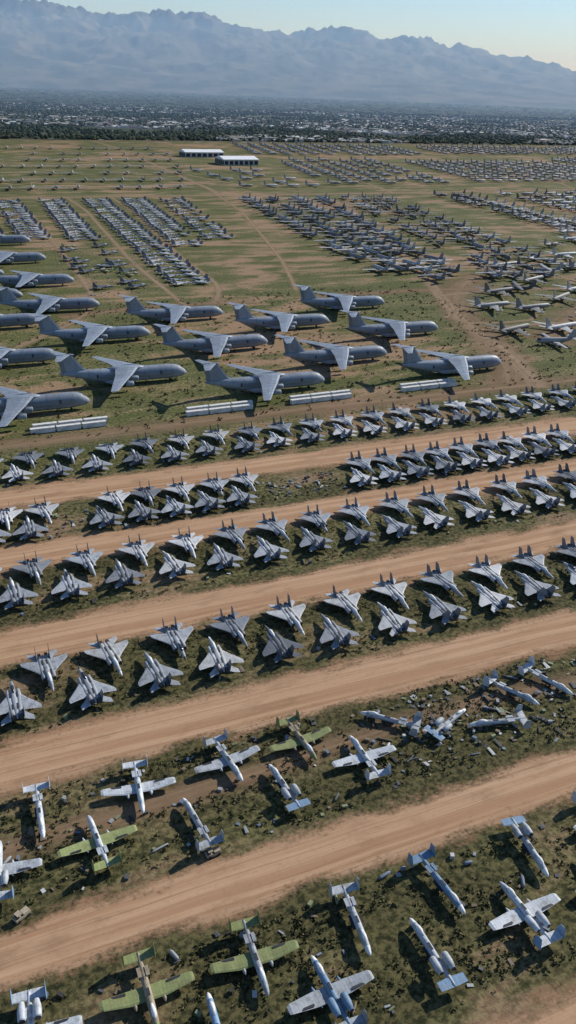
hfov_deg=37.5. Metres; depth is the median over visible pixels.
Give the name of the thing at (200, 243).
fighter jet
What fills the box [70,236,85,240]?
fighter jet
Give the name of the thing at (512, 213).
propeller transport plane
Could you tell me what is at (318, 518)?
fighter jet
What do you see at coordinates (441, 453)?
fighter jet
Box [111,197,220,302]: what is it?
dirt track
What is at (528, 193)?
propeller transport plane
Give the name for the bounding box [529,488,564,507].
fighter jet
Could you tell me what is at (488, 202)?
propeller transport plane
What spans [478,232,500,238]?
propeller transport plane
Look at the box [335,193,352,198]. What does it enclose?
propeller transport plane
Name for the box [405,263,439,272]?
propeller transport plane
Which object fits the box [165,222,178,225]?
fighter jet
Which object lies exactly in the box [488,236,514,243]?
propeller transport plane
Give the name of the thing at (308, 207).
propeller transport plane
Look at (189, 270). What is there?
fighter jet
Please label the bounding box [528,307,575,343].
bare earth
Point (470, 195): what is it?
propeller transport plane
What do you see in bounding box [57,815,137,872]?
attack jet
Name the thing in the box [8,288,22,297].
military transport plane
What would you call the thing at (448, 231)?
propeller transport plane
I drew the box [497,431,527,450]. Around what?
fighter jet
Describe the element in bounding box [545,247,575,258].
jet tanker plane
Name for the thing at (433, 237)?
propeller transport plane
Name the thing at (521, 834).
attack jet
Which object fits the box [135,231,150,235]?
fighter jet
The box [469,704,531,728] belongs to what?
stripped jet fuselage
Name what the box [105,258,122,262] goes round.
fighter jet
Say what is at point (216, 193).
dirt track
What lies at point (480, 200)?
propeller transport plane
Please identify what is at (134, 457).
fighter jet
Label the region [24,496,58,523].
fighter jet
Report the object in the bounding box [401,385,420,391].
shipping container
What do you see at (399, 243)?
propeller transport plane
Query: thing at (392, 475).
fighter jet
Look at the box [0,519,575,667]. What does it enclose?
dirt road
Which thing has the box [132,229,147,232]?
fighter jet
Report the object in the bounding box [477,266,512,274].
propeller transport plane
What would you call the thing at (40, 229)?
fighter jet
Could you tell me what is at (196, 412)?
shipping container
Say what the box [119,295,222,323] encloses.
military transport plane
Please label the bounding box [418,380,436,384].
shipping container
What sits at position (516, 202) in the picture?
dirt track
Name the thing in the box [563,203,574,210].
propeller transport plane
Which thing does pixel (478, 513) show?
fighter jet
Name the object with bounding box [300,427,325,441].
fighter jet
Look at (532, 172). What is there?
dirt track
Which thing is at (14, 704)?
fighter jet
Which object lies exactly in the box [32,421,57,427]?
shipping container
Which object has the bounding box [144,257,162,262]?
fighter jet
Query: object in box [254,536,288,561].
fighter jet
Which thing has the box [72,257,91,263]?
fighter jet
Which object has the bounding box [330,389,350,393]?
shipping container
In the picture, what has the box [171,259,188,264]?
fighter jet
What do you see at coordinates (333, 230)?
propeller transport plane
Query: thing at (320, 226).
propeller transport plane
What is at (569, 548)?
fighter jet
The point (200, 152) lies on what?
aircraft hangar
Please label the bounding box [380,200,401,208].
propeller transport plane
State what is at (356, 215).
propeller transport plane
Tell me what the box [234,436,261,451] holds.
fighter jet
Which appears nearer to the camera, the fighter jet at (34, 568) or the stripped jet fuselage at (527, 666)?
the stripped jet fuselage at (527, 666)
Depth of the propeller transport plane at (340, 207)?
1225.27 m
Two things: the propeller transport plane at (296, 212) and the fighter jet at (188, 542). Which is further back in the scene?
the propeller transport plane at (296, 212)
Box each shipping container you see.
[29,425,55,433]
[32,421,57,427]
[56,422,81,431]
[58,418,82,424]
[81,420,106,428]
[83,416,107,421]
[185,408,208,416]
[186,404,208,410]
[208,406,230,413]
[209,402,230,407]
[231,400,252,405]
[231,403,252,410]
[289,394,310,399]
[290,397,311,404]
[310,391,330,396]
[311,395,331,401]
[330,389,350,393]
[331,392,351,399]
[399,382,418,388]
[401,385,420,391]
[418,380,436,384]
[420,383,438,389]
[437,378,454,382]
[439,381,457,387]
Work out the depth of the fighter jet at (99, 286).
716.24 m
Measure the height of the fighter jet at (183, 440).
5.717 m
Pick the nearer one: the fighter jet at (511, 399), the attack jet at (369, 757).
the attack jet at (369, 757)
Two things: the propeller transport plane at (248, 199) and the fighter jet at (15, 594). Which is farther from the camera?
the propeller transport plane at (248, 199)
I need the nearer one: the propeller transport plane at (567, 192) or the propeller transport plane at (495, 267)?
the propeller transport plane at (495, 267)
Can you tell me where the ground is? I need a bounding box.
[0,91,575,1023]
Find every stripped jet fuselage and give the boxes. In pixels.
[360,711,421,736]
[424,709,465,740]
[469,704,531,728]
[482,669,539,704]
[517,656,572,694]
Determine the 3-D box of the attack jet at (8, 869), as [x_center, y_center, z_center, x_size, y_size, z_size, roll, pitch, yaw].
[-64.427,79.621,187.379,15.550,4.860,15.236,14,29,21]
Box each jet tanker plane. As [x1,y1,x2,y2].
[467,296,509,310]
[474,283,513,295]
[485,320,529,335]
[489,257,516,268]
[509,272,545,283]
[510,298,549,312]
[531,318,575,331]
[536,290,575,301]
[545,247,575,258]
[555,281,575,291]
[558,258,575,267]
[559,232,575,241]
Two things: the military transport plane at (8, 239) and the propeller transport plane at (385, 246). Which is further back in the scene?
the propeller transport plane at (385, 246)
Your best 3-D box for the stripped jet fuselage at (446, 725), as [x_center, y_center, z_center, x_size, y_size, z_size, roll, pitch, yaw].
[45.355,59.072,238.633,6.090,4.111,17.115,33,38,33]
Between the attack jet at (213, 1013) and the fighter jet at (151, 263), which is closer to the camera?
the attack jet at (213, 1013)
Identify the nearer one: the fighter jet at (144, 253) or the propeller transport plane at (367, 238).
the fighter jet at (144, 253)
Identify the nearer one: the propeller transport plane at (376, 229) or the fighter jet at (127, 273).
the fighter jet at (127, 273)
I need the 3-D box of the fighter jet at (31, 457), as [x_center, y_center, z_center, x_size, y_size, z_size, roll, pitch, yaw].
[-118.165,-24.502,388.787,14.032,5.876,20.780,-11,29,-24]
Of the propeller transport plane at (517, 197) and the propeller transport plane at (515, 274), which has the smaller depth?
the propeller transport plane at (515, 274)
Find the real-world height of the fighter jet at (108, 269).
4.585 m
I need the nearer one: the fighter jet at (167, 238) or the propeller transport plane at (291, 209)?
the fighter jet at (167, 238)
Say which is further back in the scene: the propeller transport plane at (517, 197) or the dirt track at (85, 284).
the propeller transport plane at (517, 197)
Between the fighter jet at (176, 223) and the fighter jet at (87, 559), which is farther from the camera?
the fighter jet at (176, 223)
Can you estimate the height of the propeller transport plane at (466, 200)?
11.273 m
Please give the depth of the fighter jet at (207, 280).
748.20 m
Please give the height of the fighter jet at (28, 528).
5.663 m
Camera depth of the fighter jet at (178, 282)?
740.93 m
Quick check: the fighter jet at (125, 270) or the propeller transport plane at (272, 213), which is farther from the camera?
the propeller transport plane at (272, 213)
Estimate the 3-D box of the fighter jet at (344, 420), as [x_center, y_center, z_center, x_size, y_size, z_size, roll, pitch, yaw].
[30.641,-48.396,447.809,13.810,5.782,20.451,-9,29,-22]
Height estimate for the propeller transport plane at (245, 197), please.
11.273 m
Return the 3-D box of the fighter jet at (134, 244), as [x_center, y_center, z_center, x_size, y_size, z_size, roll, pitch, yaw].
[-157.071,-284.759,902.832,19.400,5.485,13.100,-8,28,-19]
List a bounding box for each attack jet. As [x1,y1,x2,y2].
[0,840,41,899]
[10,980,82,1023]
[22,777,49,838]
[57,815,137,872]
[99,940,194,1023]
[101,754,175,812]
[182,798,223,851]
[194,728,259,780]
[206,992,219,1023]
[210,910,298,995]
[268,764,310,810]
[269,709,331,759]
[287,955,373,1023]
[329,875,370,955]
[332,736,396,781]
[407,843,465,913]
[409,918,467,991]
[489,881,565,950]
[500,815,548,876]
[571,791,575,829]
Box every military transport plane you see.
[0,234,30,243]
[0,251,45,264]
[0,270,73,287]
[0,287,99,313]
[0,313,37,326]
[0,346,55,367]
[0,386,89,426]
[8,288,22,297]
[31,313,149,345]
[51,351,185,391]
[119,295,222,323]
[153,324,267,356]
[195,360,324,400]
[228,302,328,331]
[275,334,386,369]
[294,284,383,310]
[340,310,437,339]
[392,344,500,379]
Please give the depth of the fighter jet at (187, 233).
977.21 m
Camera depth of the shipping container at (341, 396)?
486.20 m
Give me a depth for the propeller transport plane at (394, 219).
1135.48 m
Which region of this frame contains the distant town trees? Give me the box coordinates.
[0,87,575,144]
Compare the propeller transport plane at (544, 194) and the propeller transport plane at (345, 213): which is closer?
the propeller transport plane at (345, 213)
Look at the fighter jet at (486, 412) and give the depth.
465.05 m
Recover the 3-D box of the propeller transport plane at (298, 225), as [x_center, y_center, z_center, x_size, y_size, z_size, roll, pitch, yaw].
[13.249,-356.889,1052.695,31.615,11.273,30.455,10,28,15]
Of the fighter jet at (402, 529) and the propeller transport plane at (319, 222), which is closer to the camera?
the fighter jet at (402, 529)
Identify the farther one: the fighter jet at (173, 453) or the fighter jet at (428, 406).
the fighter jet at (428, 406)
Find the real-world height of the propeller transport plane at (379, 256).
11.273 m
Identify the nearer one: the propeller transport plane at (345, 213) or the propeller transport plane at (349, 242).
the propeller transport plane at (349, 242)
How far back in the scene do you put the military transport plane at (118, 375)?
488.86 m
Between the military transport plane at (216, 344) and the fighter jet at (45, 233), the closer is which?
the military transport plane at (216, 344)
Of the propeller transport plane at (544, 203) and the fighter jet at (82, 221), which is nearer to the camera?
the fighter jet at (82, 221)
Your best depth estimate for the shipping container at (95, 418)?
438.81 m
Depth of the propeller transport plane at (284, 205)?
1229.68 m
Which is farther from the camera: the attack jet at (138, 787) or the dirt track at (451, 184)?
the dirt track at (451, 184)
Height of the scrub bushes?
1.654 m
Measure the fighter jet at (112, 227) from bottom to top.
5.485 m
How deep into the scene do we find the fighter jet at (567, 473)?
395.82 m
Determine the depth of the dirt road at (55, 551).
349.98 m
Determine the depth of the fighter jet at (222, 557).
313.84 m
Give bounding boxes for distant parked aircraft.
[1,141,575,188]
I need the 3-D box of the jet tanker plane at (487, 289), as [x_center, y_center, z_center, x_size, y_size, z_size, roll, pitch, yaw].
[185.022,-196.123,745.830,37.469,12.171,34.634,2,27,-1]
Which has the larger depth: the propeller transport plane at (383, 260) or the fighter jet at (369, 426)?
the propeller transport plane at (383, 260)
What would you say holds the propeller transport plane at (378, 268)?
on the ground
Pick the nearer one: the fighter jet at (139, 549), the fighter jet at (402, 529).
the fighter jet at (139, 549)
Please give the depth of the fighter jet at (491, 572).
313.01 m
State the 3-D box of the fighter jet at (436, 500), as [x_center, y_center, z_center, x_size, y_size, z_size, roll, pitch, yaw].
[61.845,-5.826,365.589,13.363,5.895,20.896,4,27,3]
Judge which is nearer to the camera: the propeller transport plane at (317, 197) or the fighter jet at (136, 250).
the fighter jet at (136, 250)
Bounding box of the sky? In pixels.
[21,0,575,70]
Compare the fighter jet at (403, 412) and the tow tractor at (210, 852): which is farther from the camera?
the fighter jet at (403, 412)
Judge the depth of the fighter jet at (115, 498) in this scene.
356.31 m
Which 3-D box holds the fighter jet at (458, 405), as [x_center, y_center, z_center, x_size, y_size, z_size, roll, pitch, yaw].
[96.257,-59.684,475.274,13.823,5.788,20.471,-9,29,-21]
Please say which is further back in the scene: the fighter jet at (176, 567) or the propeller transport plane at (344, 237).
the propeller transport plane at (344, 237)
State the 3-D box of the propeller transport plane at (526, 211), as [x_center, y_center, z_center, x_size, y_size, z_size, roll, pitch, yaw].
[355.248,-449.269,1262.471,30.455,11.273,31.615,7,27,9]
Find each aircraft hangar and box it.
[179,149,223,156]
[215,156,258,164]
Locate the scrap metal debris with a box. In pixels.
[1,243,575,1017]
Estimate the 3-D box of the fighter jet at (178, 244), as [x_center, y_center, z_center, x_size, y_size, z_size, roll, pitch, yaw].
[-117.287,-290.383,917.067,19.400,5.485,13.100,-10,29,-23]
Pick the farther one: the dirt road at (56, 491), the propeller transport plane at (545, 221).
the propeller transport plane at (545, 221)
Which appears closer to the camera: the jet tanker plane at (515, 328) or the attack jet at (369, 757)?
the attack jet at (369, 757)
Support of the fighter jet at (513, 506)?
on the ground
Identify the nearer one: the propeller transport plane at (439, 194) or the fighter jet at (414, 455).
the fighter jet at (414, 455)
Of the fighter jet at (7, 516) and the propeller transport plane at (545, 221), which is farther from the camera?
the propeller transport plane at (545, 221)
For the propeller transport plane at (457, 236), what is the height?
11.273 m
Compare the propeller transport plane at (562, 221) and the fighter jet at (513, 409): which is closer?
the fighter jet at (513, 409)
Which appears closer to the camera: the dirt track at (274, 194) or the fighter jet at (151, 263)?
the fighter jet at (151, 263)
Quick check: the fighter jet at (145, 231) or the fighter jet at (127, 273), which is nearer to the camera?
the fighter jet at (127, 273)
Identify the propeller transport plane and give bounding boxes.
[239,194,257,198]
[243,196,258,202]
[248,198,267,203]
[251,201,267,207]
[252,204,274,208]
[256,206,275,212]
[262,196,279,201]
[264,209,284,215]
[268,212,290,219]
[277,201,293,207]
[279,215,295,222]
[280,218,301,223]
[283,193,305,198]
[283,203,297,208]
[284,221,309,227]
[286,206,305,211]
[288,209,302,214]
[291,225,318,231]
[292,195,310,201]
[295,200,316,206]
[295,212,320,217]
[295,229,324,236]
[300,203,318,209]
[303,215,321,221]
[310,205,324,211]
[310,218,326,225]
[313,237,341,244]
[314,193,327,198]
[315,222,332,229]
[316,208,330,215]
[317,195,333,201]
[319,241,352,249]
[320,212,341,218]
[321,229,347,236]
[322,198,336,203]
[323,225,347,232]
[328,218,350,224]
[331,203,349,208]
[332,233,362,239]
[333,206,350,212]
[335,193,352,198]
[336,246,362,254]
[339,209,354,214]
[339,221,357,227]
[340,225,365,232]
[343,238,367,245]
[343,251,372,259]
[344,212,366,217]
[350,215,370,221]
[351,229,373,236]
[353,200,366,206]
[355,193,374,201]
[355,203,375,209]
[358,218,374,224]
[358,242,379,249]
[359,234,381,241]
[361,221,380,228]
[362,246,382,254]
[362,262,394,271]
[366,205,379,211]
[366,252,398,259]
[368,237,391,244]
[370,208,388,214]
[370,225,384,231]
[371,256,404,264]
[373,229,396,236]
[374,242,396,250]
[378,196,400,199]
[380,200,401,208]
[380,233,407,240]
[383,247,407,255]
[386,215,401,221]
[388,262,414,271]
[392,206,407,215]
[392,238,412,246]
[396,221,417,228]
[397,242,419,249]
[398,257,423,265]
[400,209,420,218]
[403,205,427,211]
[404,225,421,232]
[404,247,431,255]
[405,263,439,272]
[411,228,432,235]
[412,215,434,225]
[416,232,442,239]
[417,208,431,214]
[417,252,443,259]
[418,271,451,279]
[421,217,448,227]
[421,257,452,264]
[428,237,456,245]
[430,221,453,232]
[431,213,448,220]
[432,190,447,196]
[433,264,463,272]
[436,217,457,224]
[440,225,462,235]
[445,229,471,240]
[448,194,466,200]
[450,220,471,226]
[452,189,466,195]
[456,195,470,202]
[456,225,481,231]
[458,191,472,197]
[459,251,491,259]
[460,232,481,243]
[462,198,480,204]
[463,236,493,249]
[465,193,482,199]
[465,227,484,234]
[471,200,489,206]
[471,256,499,264]
[472,195,489,201]
[474,269,506,277]
[477,241,504,253]
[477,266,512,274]
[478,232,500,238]
[480,262,513,270]
[483,197,498,203]
[488,205,507,211]
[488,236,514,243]
[489,199,507,206]
[495,246,520,260]
[495,268,530,276]
[498,201,514,208]
[499,189,512,195]
[499,207,516,214]
[502,280,536,291]
[508,209,527,216]
[509,204,527,211]
[511,193,532,200]
[511,244,535,251]
[512,256,542,271]
[516,206,533,213]
[516,212,534,219]
[516,250,543,256]
[517,252,542,260]
[521,188,537,195]
[527,196,545,201]
[527,214,545,222]
[527,268,559,277]
[528,208,546,216]
[531,255,562,263]
[532,191,546,197]
[533,262,563,272]
[536,211,553,217]
[536,329,575,347]
[537,193,553,199]
[537,198,555,205]
[540,238,566,246]
[542,217,559,224]
[548,200,568,207]
[548,220,569,227]
[549,213,568,220]
[550,194,567,202]
[552,260,575,268]
[555,226,575,234]
[557,193,572,199]
[557,216,575,223]
[560,198,575,204]
[563,189,575,194]
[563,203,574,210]
[563,223,575,230]
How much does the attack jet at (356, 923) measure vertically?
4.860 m
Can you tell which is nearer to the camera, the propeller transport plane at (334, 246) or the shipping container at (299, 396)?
the shipping container at (299, 396)
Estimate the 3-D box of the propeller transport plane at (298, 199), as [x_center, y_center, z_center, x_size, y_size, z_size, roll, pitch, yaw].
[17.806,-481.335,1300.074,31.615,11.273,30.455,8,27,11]
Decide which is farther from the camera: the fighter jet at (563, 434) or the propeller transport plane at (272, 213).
the propeller transport plane at (272, 213)
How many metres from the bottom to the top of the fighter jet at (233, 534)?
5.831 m
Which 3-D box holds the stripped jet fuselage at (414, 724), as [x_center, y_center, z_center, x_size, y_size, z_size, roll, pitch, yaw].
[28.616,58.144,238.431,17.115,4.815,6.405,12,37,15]
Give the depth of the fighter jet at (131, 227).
1011.79 m
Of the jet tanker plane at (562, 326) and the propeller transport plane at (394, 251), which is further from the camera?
the propeller transport plane at (394, 251)
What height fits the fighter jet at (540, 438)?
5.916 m
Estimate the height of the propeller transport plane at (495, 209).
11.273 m
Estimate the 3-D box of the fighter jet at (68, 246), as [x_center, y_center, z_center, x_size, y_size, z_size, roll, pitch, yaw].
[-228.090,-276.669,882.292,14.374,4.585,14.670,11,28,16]
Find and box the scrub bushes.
[0,285,575,1023]
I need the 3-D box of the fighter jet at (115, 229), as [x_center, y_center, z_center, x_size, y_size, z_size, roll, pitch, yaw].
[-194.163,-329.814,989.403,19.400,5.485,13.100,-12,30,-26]
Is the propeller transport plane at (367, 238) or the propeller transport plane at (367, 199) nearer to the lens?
the propeller transport plane at (367, 238)
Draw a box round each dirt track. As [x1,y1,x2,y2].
[0,139,504,144]
[0,189,573,198]
[7,199,94,346]
[28,143,307,192]
[67,198,187,305]
[93,141,219,195]
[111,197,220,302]
[218,196,297,290]
[265,143,393,192]
[342,196,547,387]
[349,181,575,186]
[389,193,575,236]
[439,288,563,295]
[443,305,538,323]
[446,145,574,189]
[478,322,567,330]
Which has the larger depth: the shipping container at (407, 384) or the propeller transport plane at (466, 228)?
the propeller transport plane at (466, 228)
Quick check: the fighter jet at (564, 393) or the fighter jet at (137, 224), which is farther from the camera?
the fighter jet at (137, 224)
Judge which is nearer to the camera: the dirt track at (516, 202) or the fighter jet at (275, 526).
the fighter jet at (275, 526)
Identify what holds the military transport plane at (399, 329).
on the ground
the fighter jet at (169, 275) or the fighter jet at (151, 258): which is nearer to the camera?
the fighter jet at (169, 275)
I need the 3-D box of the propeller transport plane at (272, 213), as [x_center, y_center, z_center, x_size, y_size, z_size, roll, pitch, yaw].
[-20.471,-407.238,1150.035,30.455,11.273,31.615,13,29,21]
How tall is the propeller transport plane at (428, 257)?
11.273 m
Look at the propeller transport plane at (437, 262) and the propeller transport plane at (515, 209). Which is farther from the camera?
the propeller transport plane at (515, 209)
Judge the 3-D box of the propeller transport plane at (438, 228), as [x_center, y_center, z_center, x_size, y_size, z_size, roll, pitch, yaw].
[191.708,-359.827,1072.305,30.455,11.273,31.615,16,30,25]
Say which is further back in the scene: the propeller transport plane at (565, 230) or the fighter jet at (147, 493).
the propeller transport plane at (565, 230)
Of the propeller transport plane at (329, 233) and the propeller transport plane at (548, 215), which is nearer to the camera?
the propeller transport plane at (329, 233)
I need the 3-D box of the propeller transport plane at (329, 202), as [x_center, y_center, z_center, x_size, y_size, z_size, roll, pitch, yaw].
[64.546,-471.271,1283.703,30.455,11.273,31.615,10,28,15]
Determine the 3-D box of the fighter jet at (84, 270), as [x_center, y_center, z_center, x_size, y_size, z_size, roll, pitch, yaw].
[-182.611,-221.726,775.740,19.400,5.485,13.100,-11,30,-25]
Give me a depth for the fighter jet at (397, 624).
280.31 m
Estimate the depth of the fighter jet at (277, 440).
419.85 m
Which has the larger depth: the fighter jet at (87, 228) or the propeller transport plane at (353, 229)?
the propeller transport plane at (353, 229)
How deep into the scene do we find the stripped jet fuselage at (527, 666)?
258.28 m
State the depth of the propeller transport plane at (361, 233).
1010.70 m
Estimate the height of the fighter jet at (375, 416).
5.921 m
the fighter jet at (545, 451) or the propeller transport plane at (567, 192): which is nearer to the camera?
the fighter jet at (545, 451)
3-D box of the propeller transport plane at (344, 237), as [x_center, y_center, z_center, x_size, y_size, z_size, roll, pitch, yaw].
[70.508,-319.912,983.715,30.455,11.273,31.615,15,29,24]
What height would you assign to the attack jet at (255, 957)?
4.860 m
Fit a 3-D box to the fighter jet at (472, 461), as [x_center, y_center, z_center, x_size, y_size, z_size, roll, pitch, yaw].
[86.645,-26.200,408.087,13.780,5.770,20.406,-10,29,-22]
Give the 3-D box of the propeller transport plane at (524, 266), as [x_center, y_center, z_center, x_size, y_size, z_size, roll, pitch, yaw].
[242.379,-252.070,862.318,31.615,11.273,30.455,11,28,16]
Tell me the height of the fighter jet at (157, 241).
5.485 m
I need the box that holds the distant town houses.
[0,90,575,144]
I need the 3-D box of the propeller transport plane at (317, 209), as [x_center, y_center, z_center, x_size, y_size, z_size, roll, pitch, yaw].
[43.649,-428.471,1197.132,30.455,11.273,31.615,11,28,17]
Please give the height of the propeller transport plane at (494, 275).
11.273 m
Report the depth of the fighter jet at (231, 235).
970.30 m
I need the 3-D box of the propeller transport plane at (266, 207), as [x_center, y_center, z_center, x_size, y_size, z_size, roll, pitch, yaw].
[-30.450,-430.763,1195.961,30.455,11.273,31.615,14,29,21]
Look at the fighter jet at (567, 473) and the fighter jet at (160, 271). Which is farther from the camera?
the fighter jet at (160, 271)
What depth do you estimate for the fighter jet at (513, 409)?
472.02 m
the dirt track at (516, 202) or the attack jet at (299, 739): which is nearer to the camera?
the attack jet at (299, 739)
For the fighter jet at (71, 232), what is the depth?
963.25 m
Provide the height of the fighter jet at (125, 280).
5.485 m
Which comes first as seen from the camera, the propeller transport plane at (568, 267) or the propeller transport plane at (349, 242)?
the propeller transport plane at (568, 267)
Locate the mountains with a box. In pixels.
[0,0,575,108]
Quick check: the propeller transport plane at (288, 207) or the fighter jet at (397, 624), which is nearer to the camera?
the fighter jet at (397, 624)
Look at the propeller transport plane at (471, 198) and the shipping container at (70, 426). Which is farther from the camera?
the propeller transport plane at (471, 198)
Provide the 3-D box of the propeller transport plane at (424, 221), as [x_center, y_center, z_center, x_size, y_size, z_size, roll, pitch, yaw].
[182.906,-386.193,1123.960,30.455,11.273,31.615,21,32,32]
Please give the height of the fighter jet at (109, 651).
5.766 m
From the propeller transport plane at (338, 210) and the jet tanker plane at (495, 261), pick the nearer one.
the jet tanker plane at (495, 261)
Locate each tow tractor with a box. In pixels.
[12,906,30,923]
[204,845,221,859]
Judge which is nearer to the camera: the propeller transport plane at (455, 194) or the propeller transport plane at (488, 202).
the propeller transport plane at (488, 202)
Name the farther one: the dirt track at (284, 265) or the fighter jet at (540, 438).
the dirt track at (284, 265)
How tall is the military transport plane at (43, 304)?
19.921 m
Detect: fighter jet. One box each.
[0,501,22,530]
[0,530,11,541]
[0,577,37,608]
[0,679,41,725]
[2,464,32,481]
[5,213,19,217]
[11,223,25,226]
[11,227,28,231]
[12,516,48,539]
[12,551,51,584]
[13,445,43,468]
[15,229,31,233]
[20,643,66,691]
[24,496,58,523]
[29,226,41,230]
[31,231,46,236]
[32,229,46,233]
[35,233,50,238]
[42,459,73,476]
[51,568,92,599]
[55,444,84,463]
[60,246,78,251]
[61,244,77,248]
[62,255,80,260]
[64,229,79,233]
[66,216,79,220]
[66,543,102,575]
[69,667,116,709]
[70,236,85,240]
[70,263,88,267]
[71,219,83,224]
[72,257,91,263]
[76,226,88,230]
[78,267,96,271]
[79,230,94,234]
[81,232,97,236]
[82,454,112,471]
[84,634,127,674]
[86,235,101,240]
[90,505,124,527]
[92,261,111,267]
[92,282,114,289]
[93,242,110,246]
[95,438,123,458]
[97,487,129,510]
[98,266,115,271]
[101,249,118,254]
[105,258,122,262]
[105,558,144,587]
[109,225,125,228]
[110,261,128,265]
[114,227,128,231]
[118,266,136,271]
[118,533,153,566]
[119,277,139,281]
[120,270,138,275]
[122,234,136,238]
[123,448,151,464]
[124,237,139,241]
[126,222,139,226]
[127,239,144,243]
[127,282,147,286]
[128,224,142,228]
[128,500,160,521]
[129,226,143,230]
[129,432,157,453]
[130,480,161,506]
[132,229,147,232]
[132,242,146,246]
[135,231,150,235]
[135,245,150,249]
[135,248,151,251]
[137,233,152,237]
[138,651,182,692]
[140,236,156,240]
[141,251,157,255]
[142,254,159,259]
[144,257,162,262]
[146,238,160,243]
[146,241,162,246]
[148,260,167,264]
[150,615,192,660]
[153,243,168,248]
[155,264,174,270]
[156,246,173,251]
[156,268,175,273]
[158,249,172,254]
[159,551,194,578]
[161,445,188,461]
[161,495,193,516]
[162,253,178,258]
[163,272,180,277]
[164,233,179,237]
[164,476,194,501]
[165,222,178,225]
[165,236,179,240]
[165,256,182,261]
[166,276,185,281]
[167,429,193,449]
[168,526,202,558]
[171,241,186,245]
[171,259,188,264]
[171,279,191,285]
[174,231,191,235]
[175,262,190,268]
[176,266,194,272]
[181,270,200,276]
[186,240,203,245]
[187,237,199,242]
[188,274,207,280]
[192,277,209,284]
[195,440,222,455]
[195,490,225,510]
[199,472,228,496]
[199,636,243,676]
[201,221,214,225]
[202,423,228,444]
[203,234,216,237]
[207,543,242,569]
[210,606,248,646]
[211,231,227,235]
[213,518,246,549]
[218,233,232,237]
[227,485,257,504]
[229,467,257,491]
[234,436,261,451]
[237,421,261,440]
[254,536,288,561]
[255,510,289,540]
[262,625,303,662]
[266,431,292,446]
[266,594,305,634]
[267,416,292,435]
[298,503,330,533]
[299,413,323,431]
[299,526,332,551]
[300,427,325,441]
[320,614,359,648]
[323,585,361,620]
[330,409,354,428]
[332,423,356,437]
[338,497,369,525]
[343,521,376,544]
[344,450,374,473]
[350,468,377,485]
[360,405,384,423]
[361,420,387,433]
[371,447,401,469]
[371,572,408,608]
[377,464,406,481]
[377,602,416,635]
[379,490,413,517]
[381,514,416,537]
[388,402,414,419]
[391,416,418,430]
[399,443,426,465]
[401,460,433,477]
[416,484,448,511]
[417,398,441,415]
[418,506,453,528]
[419,413,446,425]
[420,562,463,596]
[423,591,466,624]
[424,441,453,461]
[430,455,461,471]
[444,396,468,412]
[448,436,478,457]
[450,409,475,421]
[451,479,485,504]
[456,451,487,467]
[458,500,494,521]
[468,554,507,588]
[470,393,497,408]
[471,581,514,611]
[474,432,502,452]
[476,406,500,418]
[481,448,513,464]
[489,473,521,497]
[494,390,522,405]
[496,494,530,514]
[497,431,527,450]
[502,403,530,414]
[503,445,533,460]
[510,545,553,578]
[514,570,560,600]
[520,468,556,491]
[521,386,546,402]
[521,425,551,446]
[527,441,558,456]
[528,399,554,410]
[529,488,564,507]
[545,423,574,442]
[548,383,574,399]
[550,396,575,407]
[552,438,575,452]
[553,463,575,482]
[554,536,575,559]
[561,561,575,584]
[563,482,575,497]
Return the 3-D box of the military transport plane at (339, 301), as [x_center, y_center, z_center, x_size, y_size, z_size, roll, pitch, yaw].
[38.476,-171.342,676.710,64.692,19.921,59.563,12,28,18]
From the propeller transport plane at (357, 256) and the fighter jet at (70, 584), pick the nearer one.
the fighter jet at (70, 584)
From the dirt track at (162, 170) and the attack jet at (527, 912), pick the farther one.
the dirt track at (162, 170)
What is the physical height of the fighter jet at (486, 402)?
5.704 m
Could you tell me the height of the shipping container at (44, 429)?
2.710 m
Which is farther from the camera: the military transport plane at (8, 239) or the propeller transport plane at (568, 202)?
the propeller transport plane at (568, 202)
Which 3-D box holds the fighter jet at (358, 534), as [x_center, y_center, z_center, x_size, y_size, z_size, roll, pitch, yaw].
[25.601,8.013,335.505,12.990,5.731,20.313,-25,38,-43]
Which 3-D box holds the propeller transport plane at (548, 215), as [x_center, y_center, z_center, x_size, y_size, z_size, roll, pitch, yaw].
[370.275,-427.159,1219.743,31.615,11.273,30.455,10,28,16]
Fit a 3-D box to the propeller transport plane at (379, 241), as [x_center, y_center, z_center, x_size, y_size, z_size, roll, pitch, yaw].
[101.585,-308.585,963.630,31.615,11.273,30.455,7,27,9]
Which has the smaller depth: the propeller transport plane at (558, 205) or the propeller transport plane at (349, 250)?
the propeller transport plane at (349, 250)
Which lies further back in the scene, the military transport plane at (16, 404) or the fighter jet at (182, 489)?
the military transport plane at (16, 404)
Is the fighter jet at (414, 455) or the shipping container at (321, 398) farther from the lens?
the shipping container at (321, 398)
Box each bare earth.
[0,376,575,448]
[3,676,575,858]
[58,301,256,317]
[297,287,555,298]
[444,274,524,385]
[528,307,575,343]
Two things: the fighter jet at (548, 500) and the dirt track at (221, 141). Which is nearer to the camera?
the fighter jet at (548, 500)
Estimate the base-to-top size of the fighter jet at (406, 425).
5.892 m
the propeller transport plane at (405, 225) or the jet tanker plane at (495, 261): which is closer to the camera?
the jet tanker plane at (495, 261)
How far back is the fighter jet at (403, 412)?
463.78 m
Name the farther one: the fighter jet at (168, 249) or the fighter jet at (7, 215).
the fighter jet at (7, 215)
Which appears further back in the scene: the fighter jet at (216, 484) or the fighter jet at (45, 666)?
the fighter jet at (216, 484)
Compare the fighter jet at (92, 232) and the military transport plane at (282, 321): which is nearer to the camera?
the military transport plane at (282, 321)
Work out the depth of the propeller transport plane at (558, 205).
1340.40 m
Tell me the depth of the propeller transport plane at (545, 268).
848.42 m
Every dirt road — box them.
[0,417,575,510]
[0,459,575,572]
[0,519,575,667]
[0,608,575,796]
[0,750,575,991]
[484,985,575,1023]

